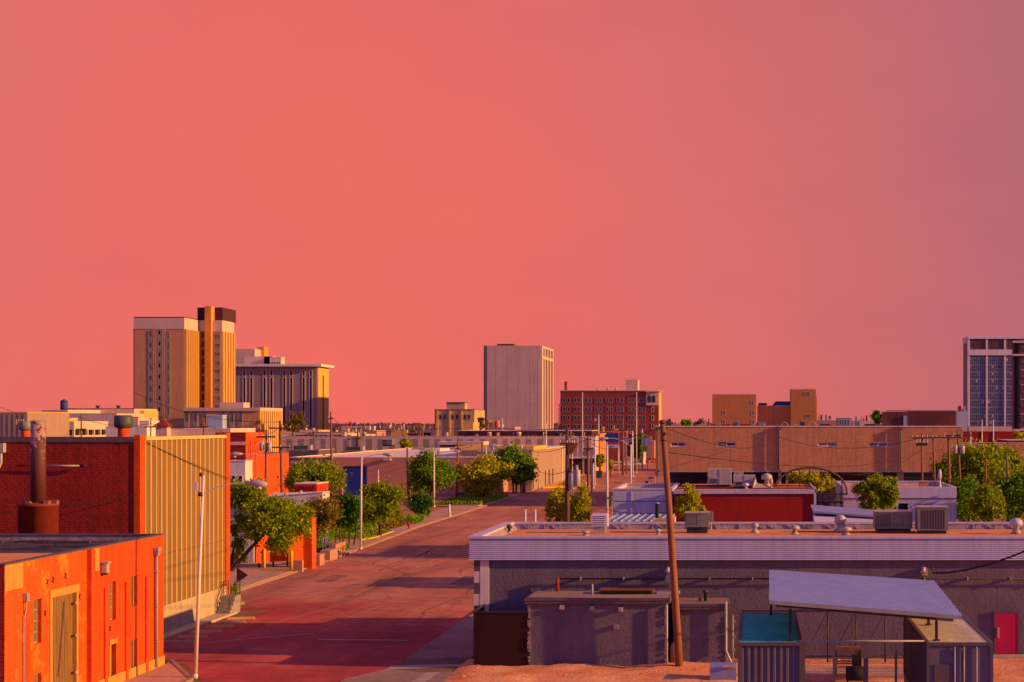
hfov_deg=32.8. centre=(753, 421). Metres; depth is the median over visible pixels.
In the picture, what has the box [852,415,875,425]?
building
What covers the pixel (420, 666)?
gutter
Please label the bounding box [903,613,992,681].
shipping container
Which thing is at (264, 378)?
window
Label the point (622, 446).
utility pole
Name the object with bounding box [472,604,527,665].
wooden fence
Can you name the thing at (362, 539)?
kerb
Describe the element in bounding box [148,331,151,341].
window
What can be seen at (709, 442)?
power line
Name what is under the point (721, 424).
parapet strip
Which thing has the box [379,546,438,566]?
road crack
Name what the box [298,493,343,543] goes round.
tree
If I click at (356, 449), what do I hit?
building
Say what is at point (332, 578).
road patch
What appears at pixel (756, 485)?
exhaust hood
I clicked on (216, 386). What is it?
window
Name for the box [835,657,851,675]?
slatted bench
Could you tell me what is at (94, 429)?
parking deck
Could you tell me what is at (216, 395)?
window
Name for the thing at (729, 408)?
brick building
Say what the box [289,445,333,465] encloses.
building
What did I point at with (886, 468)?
power line
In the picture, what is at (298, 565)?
retaining wall
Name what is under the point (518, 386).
concrete tower
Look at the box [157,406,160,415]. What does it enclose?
window
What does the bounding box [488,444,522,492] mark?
street lamp
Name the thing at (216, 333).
window
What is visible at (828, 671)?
patio slab
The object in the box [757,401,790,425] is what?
brick building
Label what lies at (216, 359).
window
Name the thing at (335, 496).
tree
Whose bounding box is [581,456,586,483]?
street sign
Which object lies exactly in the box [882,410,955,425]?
rooftop enclosure
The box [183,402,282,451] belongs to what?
podium building
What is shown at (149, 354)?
window
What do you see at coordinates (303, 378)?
window
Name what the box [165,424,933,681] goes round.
ground
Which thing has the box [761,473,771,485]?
roof vent
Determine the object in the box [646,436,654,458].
building
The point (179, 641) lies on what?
road marking
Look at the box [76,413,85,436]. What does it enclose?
utility pole
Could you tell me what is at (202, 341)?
window
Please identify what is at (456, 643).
pavement
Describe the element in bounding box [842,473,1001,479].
power line
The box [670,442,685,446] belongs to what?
window
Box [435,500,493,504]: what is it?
soil
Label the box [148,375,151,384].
window
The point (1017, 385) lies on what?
brick highrise
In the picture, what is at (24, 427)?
roof vent
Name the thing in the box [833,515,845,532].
roof vent
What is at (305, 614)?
road marking
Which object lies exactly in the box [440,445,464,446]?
ribbon window
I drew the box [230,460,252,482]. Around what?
building
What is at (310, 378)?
window
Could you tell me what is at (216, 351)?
window
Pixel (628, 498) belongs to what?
building
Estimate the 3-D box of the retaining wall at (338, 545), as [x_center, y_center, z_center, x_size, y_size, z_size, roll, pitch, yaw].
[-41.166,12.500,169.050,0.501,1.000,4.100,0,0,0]
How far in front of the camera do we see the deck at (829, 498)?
168.00 m
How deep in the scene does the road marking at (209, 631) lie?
105.14 m
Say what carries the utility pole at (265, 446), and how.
on the ground at (407, 662)
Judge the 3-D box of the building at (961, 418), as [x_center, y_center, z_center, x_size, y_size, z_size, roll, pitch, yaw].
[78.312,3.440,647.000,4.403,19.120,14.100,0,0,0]
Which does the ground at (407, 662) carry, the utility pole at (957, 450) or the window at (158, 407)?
the utility pole at (957, 450)
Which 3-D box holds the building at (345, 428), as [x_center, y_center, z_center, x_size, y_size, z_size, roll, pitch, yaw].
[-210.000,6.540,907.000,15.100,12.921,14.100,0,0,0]
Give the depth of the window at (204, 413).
499.98 m
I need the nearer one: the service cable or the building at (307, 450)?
the service cable
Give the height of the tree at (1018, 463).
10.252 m
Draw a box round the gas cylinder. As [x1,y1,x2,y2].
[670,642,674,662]
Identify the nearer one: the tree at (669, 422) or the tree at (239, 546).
the tree at (239, 546)
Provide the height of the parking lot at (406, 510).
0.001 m
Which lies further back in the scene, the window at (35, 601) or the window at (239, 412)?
the window at (239, 412)
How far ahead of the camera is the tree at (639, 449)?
469.27 m
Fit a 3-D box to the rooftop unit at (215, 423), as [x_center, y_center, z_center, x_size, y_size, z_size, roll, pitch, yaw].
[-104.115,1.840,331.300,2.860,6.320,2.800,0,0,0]
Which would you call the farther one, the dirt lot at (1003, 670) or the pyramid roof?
the pyramid roof
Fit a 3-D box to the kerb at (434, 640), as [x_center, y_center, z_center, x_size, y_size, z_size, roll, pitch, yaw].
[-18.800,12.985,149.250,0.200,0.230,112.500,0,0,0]
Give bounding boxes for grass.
[230,550,247,563]
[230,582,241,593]
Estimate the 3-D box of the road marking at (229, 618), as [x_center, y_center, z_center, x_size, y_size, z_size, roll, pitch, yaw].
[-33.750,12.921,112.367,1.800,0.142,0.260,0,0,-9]
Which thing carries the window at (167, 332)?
in the hotel tower at (180, 363)
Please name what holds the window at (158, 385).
in the hotel tower at (180, 363)
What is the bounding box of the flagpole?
[593,414,598,433]
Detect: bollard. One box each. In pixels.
[262,549,265,567]
[290,550,292,568]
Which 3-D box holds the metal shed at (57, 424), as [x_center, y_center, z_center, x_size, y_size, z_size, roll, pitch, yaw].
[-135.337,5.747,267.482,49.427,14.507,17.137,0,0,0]
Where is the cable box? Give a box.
[710,662,735,680]
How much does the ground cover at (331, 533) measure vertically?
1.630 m
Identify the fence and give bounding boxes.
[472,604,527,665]
[803,640,925,681]
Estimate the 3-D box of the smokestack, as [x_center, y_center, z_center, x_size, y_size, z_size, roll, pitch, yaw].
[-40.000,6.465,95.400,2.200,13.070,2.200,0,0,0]
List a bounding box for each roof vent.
[18,421,29,436]
[114,415,132,436]
[506,524,511,532]
[581,530,589,535]
[750,522,758,532]
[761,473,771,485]
[790,525,799,533]
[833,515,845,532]
[840,526,851,534]
[938,469,941,486]
[1009,518,1022,533]
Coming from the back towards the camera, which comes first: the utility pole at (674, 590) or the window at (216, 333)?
the window at (216, 333)
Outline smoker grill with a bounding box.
[846,651,862,681]
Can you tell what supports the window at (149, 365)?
in the hotel tower at (180, 363)
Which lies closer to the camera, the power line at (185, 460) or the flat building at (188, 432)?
the power line at (185, 460)
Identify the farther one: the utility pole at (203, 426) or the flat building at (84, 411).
the flat building at (84, 411)
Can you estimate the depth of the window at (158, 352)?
524.87 m
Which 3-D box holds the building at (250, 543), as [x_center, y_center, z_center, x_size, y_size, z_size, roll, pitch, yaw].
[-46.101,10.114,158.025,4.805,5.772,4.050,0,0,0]
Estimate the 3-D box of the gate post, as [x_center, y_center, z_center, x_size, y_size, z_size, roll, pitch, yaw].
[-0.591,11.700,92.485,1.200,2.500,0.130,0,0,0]
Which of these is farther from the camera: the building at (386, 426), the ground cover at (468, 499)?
the building at (386, 426)
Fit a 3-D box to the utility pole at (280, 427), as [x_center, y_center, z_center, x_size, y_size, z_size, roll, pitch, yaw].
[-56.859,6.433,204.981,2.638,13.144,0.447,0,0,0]
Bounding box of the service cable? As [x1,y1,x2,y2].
[930,551,1023,573]
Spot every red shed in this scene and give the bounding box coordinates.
[963,431,1013,441]
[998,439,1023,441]
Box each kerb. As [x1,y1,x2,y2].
[169,660,193,681]
[237,493,526,591]
[332,531,393,540]
[407,613,473,659]
[435,496,510,505]
[543,484,575,487]
[654,518,674,521]
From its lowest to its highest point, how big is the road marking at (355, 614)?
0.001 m
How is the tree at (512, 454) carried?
on the ground at (407, 662)
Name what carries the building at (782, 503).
on the parking lot
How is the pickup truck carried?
on the road at (423, 588)
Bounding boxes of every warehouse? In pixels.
[0,433,237,640]
[0,534,164,681]
[267,491,329,541]
[290,448,507,495]
[655,426,962,492]
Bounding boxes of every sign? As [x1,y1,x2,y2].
[237,568,247,608]
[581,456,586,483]
[605,433,618,444]
[608,445,618,474]
[645,438,649,469]
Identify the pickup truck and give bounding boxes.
[624,461,640,466]
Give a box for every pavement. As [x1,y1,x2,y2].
[123,662,187,681]
[230,493,523,588]
[340,669,453,681]
[411,615,473,659]
[541,461,621,487]
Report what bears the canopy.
on the dirt lot at (1003, 670)
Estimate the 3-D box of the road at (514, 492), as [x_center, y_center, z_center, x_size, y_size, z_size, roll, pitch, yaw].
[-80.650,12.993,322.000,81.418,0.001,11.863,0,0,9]
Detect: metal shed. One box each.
[0,412,69,436]
[609,514,675,521]
[810,505,872,521]
[813,516,872,521]
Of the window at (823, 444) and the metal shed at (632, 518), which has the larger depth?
the window at (823, 444)
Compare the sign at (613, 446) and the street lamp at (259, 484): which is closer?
the street lamp at (259, 484)
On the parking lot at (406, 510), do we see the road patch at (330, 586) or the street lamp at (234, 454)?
the street lamp at (234, 454)
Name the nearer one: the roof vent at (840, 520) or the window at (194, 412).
the roof vent at (840, 520)
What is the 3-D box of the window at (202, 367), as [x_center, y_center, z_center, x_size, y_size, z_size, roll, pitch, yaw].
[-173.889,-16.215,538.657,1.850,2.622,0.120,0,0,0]
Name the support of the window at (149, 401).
in the hotel tower at (180, 363)
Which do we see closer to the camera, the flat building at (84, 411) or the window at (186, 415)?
the flat building at (84, 411)
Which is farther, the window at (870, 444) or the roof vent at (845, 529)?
the window at (870, 444)
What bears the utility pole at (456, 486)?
on the parking lot at (406, 510)
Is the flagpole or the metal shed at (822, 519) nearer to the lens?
the metal shed at (822, 519)
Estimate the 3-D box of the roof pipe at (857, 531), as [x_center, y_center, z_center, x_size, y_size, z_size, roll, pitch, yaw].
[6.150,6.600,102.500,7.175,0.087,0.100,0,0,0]
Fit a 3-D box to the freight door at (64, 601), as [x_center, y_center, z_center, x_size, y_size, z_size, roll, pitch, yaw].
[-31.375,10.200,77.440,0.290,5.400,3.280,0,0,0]
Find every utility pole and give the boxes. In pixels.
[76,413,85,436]
[144,418,155,436]
[198,418,208,434]
[256,430,275,499]
[269,421,290,492]
[328,412,332,495]
[353,424,363,446]
[406,448,409,499]
[414,423,424,435]
[455,438,460,496]
[559,427,580,521]
[583,437,593,519]
[618,418,627,474]
[626,441,626,472]
[659,420,682,666]
[911,433,932,480]
[924,433,941,480]
[935,434,961,483]
[945,430,970,521]
[985,458,986,484]
[1006,455,1009,521]
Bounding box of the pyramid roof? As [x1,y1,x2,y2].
[153,417,172,436]
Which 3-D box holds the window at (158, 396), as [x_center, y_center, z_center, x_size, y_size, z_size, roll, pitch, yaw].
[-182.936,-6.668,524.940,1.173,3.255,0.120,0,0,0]
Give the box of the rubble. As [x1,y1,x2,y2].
[462,659,1021,681]
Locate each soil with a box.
[334,531,389,538]
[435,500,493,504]
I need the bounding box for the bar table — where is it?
[835,646,860,672]
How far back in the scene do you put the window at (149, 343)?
524.87 m
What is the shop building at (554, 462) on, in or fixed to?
on the ground at (407, 662)
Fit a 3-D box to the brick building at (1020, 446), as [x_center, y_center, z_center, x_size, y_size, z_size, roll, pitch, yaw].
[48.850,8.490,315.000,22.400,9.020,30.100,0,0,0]
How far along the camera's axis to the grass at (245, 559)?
156.02 m
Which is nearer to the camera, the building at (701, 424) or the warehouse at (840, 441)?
the warehouse at (840, 441)
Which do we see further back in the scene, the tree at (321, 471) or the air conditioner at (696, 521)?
the tree at (321, 471)
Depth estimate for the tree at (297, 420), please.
498.56 m
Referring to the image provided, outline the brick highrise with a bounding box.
[1012,339,1023,433]
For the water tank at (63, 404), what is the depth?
416.40 m
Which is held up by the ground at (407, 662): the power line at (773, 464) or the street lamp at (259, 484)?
the street lamp at (259, 484)
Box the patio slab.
[805,667,903,681]
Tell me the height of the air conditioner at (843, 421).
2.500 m
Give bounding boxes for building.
[42,410,100,412]
[68,408,157,420]
[69,413,144,425]
[105,426,155,436]
[133,417,153,425]
[139,421,158,425]
[171,428,255,435]
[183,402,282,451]
[215,432,288,494]
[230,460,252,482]
[230,502,266,559]
[282,428,329,435]
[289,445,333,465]
[341,422,375,431]
[341,446,374,452]
[347,426,374,435]
[362,423,385,435]
[376,422,399,435]
[377,423,407,429]
[391,424,414,435]
[407,426,430,435]
[421,424,434,435]
[434,402,484,435]
[438,441,488,447]
[455,445,546,490]
[468,522,1023,658]
[485,420,520,429]
[545,446,564,484]
[594,425,627,460]
[613,483,678,515]
[624,430,645,463]
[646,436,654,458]
[673,483,815,521]
[697,419,710,425]
[712,394,755,425]
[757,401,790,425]
[790,389,816,425]
[817,414,835,425]
[835,481,956,521]
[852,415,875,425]
[955,406,966,430]
[963,442,1023,477]
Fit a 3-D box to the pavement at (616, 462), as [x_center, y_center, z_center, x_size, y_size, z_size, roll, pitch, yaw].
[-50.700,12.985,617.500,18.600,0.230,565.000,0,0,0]
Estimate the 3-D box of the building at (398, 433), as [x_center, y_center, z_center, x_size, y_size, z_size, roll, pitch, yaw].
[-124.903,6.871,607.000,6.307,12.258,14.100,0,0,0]
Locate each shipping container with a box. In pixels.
[294,482,327,491]
[738,613,802,681]
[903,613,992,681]
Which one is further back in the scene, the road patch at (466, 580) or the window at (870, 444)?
the window at (870, 444)
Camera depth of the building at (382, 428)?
640.00 m
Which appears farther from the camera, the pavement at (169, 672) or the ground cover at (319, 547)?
the ground cover at (319, 547)
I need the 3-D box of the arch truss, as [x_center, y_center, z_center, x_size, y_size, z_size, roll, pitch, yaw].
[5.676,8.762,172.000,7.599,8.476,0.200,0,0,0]
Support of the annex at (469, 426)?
on the ground at (407, 662)
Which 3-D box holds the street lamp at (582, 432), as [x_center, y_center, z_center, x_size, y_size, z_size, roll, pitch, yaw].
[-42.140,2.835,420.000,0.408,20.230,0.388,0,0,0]
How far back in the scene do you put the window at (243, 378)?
619.96 m
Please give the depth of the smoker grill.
83.16 m
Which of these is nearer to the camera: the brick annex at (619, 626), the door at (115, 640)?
the door at (115, 640)
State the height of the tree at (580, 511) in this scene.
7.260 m
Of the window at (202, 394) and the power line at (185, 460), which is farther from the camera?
the window at (202, 394)
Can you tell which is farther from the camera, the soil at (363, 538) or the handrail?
the soil at (363, 538)
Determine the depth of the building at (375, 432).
565.33 m
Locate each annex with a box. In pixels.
[463,422,479,429]
[524,572,679,665]
[679,590,731,662]
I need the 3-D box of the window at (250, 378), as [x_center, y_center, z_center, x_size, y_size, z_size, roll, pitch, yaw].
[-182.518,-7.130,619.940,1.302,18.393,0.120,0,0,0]
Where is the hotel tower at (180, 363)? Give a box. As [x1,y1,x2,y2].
[133,306,235,427]
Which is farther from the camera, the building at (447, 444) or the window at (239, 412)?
the window at (239, 412)
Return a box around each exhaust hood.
[591,513,608,532]
[753,478,766,487]
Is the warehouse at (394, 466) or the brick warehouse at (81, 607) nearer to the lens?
the brick warehouse at (81, 607)
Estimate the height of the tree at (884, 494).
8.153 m
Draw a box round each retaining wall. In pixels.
[293,560,303,571]
[316,553,323,565]
[320,548,337,560]
[331,541,345,550]
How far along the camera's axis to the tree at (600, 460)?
399.27 m
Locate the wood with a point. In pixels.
(427, 425)
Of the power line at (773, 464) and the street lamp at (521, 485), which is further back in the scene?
the street lamp at (521, 485)
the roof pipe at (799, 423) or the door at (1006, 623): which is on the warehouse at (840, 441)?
the roof pipe at (799, 423)
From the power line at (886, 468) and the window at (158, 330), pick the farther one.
the window at (158, 330)
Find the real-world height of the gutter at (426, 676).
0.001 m
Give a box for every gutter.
[387,664,461,668]
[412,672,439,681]
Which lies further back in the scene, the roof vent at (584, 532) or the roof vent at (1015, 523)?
the roof vent at (1015, 523)
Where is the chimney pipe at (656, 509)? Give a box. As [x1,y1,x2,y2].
[654,502,659,517]
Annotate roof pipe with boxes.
[781,421,826,425]
[797,531,915,531]
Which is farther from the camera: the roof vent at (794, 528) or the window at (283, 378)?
the window at (283, 378)
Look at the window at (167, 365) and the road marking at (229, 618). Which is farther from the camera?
the window at (167, 365)
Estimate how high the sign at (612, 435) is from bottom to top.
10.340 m
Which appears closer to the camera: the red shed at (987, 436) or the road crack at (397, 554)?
the road crack at (397, 554)
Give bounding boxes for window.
[34,599,36,642]
[110,582,111,619]
[132,576,133,604]
[132,640,133,667]
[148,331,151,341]
[148,342,151,351]
[148,353,151,362]
[148,364,151,373]
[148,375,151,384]
[148,386,151,395]
[148,397,151,406]
[157,329,160,339]
[157,340,160,350]
[157,351,160,361]
[157,362,160,372]
[157,373,160,383]
[157,384,160,393]
[157,395,160,404]
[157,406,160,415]
[166,331,169,341]
[166,342,169,351]
[166,353,169,362]
[166,364,169,373]
[166,375,169,384]
[166,386,169,395]
[166,397,169,406]
[166,407,169,417]
[184,411,188,426]
[193,411,196,426]
[200,331,204,338]
[201,340,204,347]
[201,349,204,356]
[201,357,204,365]
[201,366,204,374]
[201,375,204,382]
[201,384,204,391]
[201,393,204,400]
[202,411,206,425]
[214,331,219,338]
[214,340,219,347]
[214,349,219,356]
[214,357,219,365]
[214,366,219,374]
[214,375,219,382]
[214,384,219,391]
[214,393,219,400]
[214,402,219,407]
[229,411,233,426]
[238,411,241,426]
[242,377,245,402]
[249,377,252,407]
[263,377,265,407]
[270,377,272,407]
[282,377,285,426]
[289,377,292,418]
[302,377,305,423]
[309,377,312,426]
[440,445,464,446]
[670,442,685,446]
[717,442,735,446]
[804,391,809,395]
[818,442,836,446]
[868,442,887,446]
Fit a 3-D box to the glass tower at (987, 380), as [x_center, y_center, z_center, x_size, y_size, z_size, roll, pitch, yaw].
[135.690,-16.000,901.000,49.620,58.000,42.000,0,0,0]
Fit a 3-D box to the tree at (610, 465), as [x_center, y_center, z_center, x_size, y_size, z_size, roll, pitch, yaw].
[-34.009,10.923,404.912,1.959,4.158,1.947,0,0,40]
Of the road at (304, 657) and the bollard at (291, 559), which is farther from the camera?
the bollard at (291, 559)
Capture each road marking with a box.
[164,640,194,642]
[177,633,312,644]
[177,635,207,637]
[191,630,221,632]
[205,625,234,627]
[216,621,244,623]
[227,617,254,619]
[267,605,339,624]
[318,639,407,640]
[326,605,382,624]
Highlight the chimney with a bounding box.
[919,481,928,486]
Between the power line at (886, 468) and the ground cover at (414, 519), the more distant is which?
the ground cover at (414, 519)
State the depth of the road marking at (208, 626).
107.88 m
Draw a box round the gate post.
[732,614,739,658]
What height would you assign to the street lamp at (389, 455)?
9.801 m
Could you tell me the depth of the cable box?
84.50 m
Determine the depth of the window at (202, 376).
538.63 m
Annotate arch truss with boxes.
[774,467,847,505]
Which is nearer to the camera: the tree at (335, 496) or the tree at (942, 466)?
the tree at (335, 496)
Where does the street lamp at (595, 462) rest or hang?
on the road at (423, 588)
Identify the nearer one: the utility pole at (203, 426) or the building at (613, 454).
the utility pole at (203, 426)
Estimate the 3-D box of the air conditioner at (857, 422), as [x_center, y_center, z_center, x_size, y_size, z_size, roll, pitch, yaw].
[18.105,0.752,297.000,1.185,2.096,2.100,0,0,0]
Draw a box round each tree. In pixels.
[230,474,268,565]
[230,485,322,570]
[230,509,251,567]
[277,451,348,493]
[284,409,309,431]
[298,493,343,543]
[323,492,345,542]
[335,490,364,544]
[356,475,412,535]
[398,437,413,447]
[401,442,461,503]
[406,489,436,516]
[453,450,520,495]
[477,416,486,429]
[490,440,539,492]
[509,461,538,492]
[543,485,574,521]
[570,484,593,521]
[596,453,605,470]
[608,459,613,476]
[627,440,641,468]
[631,432,648,462]
[665,419,673,425]
[672,483,706,521]
[680,418,692,425]
[693,418,707,425]
[786,469,837,499]
[851,472,900,509]
[870,409,881,425]
[929,437,1017,521]
[929,453,961,483]
[944,473,986,521]
[962,480,1006,521]
[988,467,1023,521]
[1000,442,1023,479]
[1014,431,1023,438]
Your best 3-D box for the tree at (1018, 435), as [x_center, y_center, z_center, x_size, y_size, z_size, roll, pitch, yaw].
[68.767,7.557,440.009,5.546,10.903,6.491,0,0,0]
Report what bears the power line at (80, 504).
attached to the brick warehouse at (166, 500)
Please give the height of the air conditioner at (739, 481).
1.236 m
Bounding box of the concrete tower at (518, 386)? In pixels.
[484,344,553,429]
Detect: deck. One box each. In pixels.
[69,421,107,436]
[816,491,842,506]
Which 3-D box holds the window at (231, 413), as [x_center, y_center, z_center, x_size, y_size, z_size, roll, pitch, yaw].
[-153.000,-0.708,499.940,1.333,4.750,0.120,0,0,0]
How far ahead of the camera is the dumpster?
391.15 m
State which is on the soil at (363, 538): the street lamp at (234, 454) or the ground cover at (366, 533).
the ground cover at (366, 533)
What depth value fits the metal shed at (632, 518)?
134.34 m
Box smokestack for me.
[17,421,58,533]
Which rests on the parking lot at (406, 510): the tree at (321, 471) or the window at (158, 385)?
the tree at (321, 471)
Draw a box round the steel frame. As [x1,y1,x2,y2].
[742,610,902,662]
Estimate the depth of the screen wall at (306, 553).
150.92 m
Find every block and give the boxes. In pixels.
[235,347,333,429]
[282,431,598,474]
[291,432,359,435]
[458,430,597,435]
[596,433,609,471]
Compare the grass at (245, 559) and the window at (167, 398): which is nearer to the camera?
the grass at (245, 559)
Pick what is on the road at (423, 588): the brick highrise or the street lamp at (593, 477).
the street lamp at (593, 477)
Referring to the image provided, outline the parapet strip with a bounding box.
[711,424,729,425]
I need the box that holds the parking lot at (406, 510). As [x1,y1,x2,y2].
[331,496,454,527]
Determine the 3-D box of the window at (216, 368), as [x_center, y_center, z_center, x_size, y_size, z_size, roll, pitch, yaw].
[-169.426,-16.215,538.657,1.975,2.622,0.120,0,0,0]
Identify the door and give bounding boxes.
[49,584,79,681]
[109,638,117,676]
[343,466,366,494]
[934,664,952,681]
[994,611,1019,653]
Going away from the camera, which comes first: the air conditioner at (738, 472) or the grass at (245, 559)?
the grass at (245, 559)
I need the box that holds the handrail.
[323,537,329,549]
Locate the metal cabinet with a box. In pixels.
[248,546,254,562]
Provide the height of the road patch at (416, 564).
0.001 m
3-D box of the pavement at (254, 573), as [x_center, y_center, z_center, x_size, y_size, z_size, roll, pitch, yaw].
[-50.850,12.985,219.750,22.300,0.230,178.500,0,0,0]
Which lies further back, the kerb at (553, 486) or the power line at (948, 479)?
the kerb at (553, 486)
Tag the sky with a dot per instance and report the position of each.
(691, 201)
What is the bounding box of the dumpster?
[592,471,602,477]
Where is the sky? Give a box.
[0,0,1023,423]
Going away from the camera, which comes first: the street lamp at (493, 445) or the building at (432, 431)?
the street lamp at (493, 445)
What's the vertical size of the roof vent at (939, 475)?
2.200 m
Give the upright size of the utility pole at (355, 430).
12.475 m
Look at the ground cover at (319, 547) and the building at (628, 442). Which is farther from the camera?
the building at (628, 442)
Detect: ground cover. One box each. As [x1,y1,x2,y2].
[316,519,377,542]
[316,542,350,551]
[333,528,391,539]
[377,518,407,528]
[394,513,425,523]
[436,493,508,504]
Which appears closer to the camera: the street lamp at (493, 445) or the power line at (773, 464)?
the power line at (773, 464)
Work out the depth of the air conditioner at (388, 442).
404.00 m
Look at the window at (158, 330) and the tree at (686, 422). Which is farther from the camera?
the tree at (686, 422)
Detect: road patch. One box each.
[308,582,353,590]
[315,575,347,581]
[398,562,438,566]
[448,576,473,584]
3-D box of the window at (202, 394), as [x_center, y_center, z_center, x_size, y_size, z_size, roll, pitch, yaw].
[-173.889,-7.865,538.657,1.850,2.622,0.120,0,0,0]
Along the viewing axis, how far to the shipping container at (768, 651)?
62.10 m
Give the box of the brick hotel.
[560,380,661,439]
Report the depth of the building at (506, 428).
560.00 m
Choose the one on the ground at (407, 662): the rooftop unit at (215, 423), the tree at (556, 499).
the tree at (556, 499)
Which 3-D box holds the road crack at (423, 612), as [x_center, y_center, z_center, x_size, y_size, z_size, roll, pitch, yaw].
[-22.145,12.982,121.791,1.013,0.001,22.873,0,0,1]
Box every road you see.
[164,610,472,681]
[240,459,663,609]
[502,491,531,492]
[956,515,1023,521]
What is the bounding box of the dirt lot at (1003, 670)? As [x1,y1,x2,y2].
[445,658,1023,681]
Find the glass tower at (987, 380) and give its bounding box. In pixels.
[963,336,1023,430]
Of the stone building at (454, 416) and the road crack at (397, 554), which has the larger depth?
the stone building at (454, 416)
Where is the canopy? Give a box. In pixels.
[768,570,961,640]
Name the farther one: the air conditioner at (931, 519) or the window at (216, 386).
the window at (216, 386)
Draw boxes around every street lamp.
[192,472,266,678]
[230,452,264,457]
[359,453,392,549]
[433,450,459,506]
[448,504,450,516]
[485,444,510,495]
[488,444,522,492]
[569,436,592,494]
[582,392,582,473]
[592,463,594,488]
[594,437,595,484]
[599,437,631,482]
[606,445,607,512]
[632,431,633,476]
[636,392,636,472]
[641,429,643,468]
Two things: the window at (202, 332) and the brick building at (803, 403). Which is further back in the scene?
the window at (202, 332)
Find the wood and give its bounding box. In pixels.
[329,422,881,432]
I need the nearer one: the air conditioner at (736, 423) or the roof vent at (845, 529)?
the roof vent at (845, 529)
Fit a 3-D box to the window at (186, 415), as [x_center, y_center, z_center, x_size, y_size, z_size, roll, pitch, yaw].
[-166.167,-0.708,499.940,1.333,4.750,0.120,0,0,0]
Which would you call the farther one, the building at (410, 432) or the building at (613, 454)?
the building at (613, 454)
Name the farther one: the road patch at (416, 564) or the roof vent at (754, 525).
the road patch at (416, 564)
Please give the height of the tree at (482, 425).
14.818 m
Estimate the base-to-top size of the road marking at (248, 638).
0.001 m
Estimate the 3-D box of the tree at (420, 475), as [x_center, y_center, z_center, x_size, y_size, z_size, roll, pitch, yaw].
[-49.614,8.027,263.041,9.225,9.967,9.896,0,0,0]
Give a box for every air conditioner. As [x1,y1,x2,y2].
[382,439,394,445]
[684,511,713,532]
[708,468,730,485]
[732,421,739,425]
[733,475,754,487]
[734,471,743,474]
[836,418,851,425]
[854,420,861,425]
[873,510,912,532]
[914,505,948,533]
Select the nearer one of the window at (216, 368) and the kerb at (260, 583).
the kerb at (260, 583)
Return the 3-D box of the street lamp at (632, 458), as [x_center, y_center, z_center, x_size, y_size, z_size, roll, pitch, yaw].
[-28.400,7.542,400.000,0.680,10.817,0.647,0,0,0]
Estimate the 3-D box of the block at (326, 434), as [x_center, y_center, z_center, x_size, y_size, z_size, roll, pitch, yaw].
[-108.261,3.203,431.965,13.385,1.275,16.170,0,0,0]
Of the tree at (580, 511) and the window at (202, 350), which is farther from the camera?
the window at (202, 350)
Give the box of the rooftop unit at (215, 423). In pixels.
[208,415,226,428]
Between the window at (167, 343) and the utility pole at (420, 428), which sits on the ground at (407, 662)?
the utility pole at (420, 428)
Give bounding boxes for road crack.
[369,545,428,564]
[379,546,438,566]
[379,549,431,570]
[413,588,471,622]
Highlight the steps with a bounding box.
[216,580,240,612]
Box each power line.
[0,494,137,512]
[134,392,255,421]
[138,438,228,478]
[488,422,564,430]
[495,426,564,435]
[567,425,664,440]
[570,494,665,513]
[666,428,774,447]
[668,452,908,466]
[778,436,915,448]
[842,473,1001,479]
[853,449,921,474]
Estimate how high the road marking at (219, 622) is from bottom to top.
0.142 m
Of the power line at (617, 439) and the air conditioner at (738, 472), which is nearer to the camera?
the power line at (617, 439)
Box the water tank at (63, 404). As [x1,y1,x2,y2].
[60,399,67,409]
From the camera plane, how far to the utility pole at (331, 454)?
299.85 m
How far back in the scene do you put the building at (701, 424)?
564.81 m
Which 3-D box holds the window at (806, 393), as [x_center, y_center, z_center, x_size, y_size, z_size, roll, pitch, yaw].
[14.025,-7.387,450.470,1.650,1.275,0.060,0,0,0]
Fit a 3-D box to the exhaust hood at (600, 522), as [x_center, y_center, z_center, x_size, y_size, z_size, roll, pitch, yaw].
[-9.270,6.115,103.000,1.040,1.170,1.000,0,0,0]
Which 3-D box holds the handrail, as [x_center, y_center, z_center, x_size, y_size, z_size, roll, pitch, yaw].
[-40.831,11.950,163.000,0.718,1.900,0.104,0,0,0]
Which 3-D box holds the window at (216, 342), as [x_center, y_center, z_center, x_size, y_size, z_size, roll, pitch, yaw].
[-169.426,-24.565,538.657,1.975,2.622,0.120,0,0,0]
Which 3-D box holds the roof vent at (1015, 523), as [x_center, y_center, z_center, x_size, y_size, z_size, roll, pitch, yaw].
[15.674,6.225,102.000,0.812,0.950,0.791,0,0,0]
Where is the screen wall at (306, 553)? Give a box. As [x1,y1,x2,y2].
[255,517,315,568]
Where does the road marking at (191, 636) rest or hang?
on the road at (304, 657)
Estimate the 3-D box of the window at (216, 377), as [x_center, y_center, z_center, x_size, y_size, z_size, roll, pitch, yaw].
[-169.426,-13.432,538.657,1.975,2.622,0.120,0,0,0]
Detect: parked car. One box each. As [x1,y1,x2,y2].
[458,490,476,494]
[646,458,654,462]
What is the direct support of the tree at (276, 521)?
on the pavement at (254, 573)
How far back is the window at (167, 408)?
524.87 m
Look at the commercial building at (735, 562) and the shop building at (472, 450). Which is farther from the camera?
the shop building at (472, 450)
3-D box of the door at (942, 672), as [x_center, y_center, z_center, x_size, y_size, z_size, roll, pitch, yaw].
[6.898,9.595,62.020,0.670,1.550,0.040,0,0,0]
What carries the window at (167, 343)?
in the hotel tower at (180, 363)

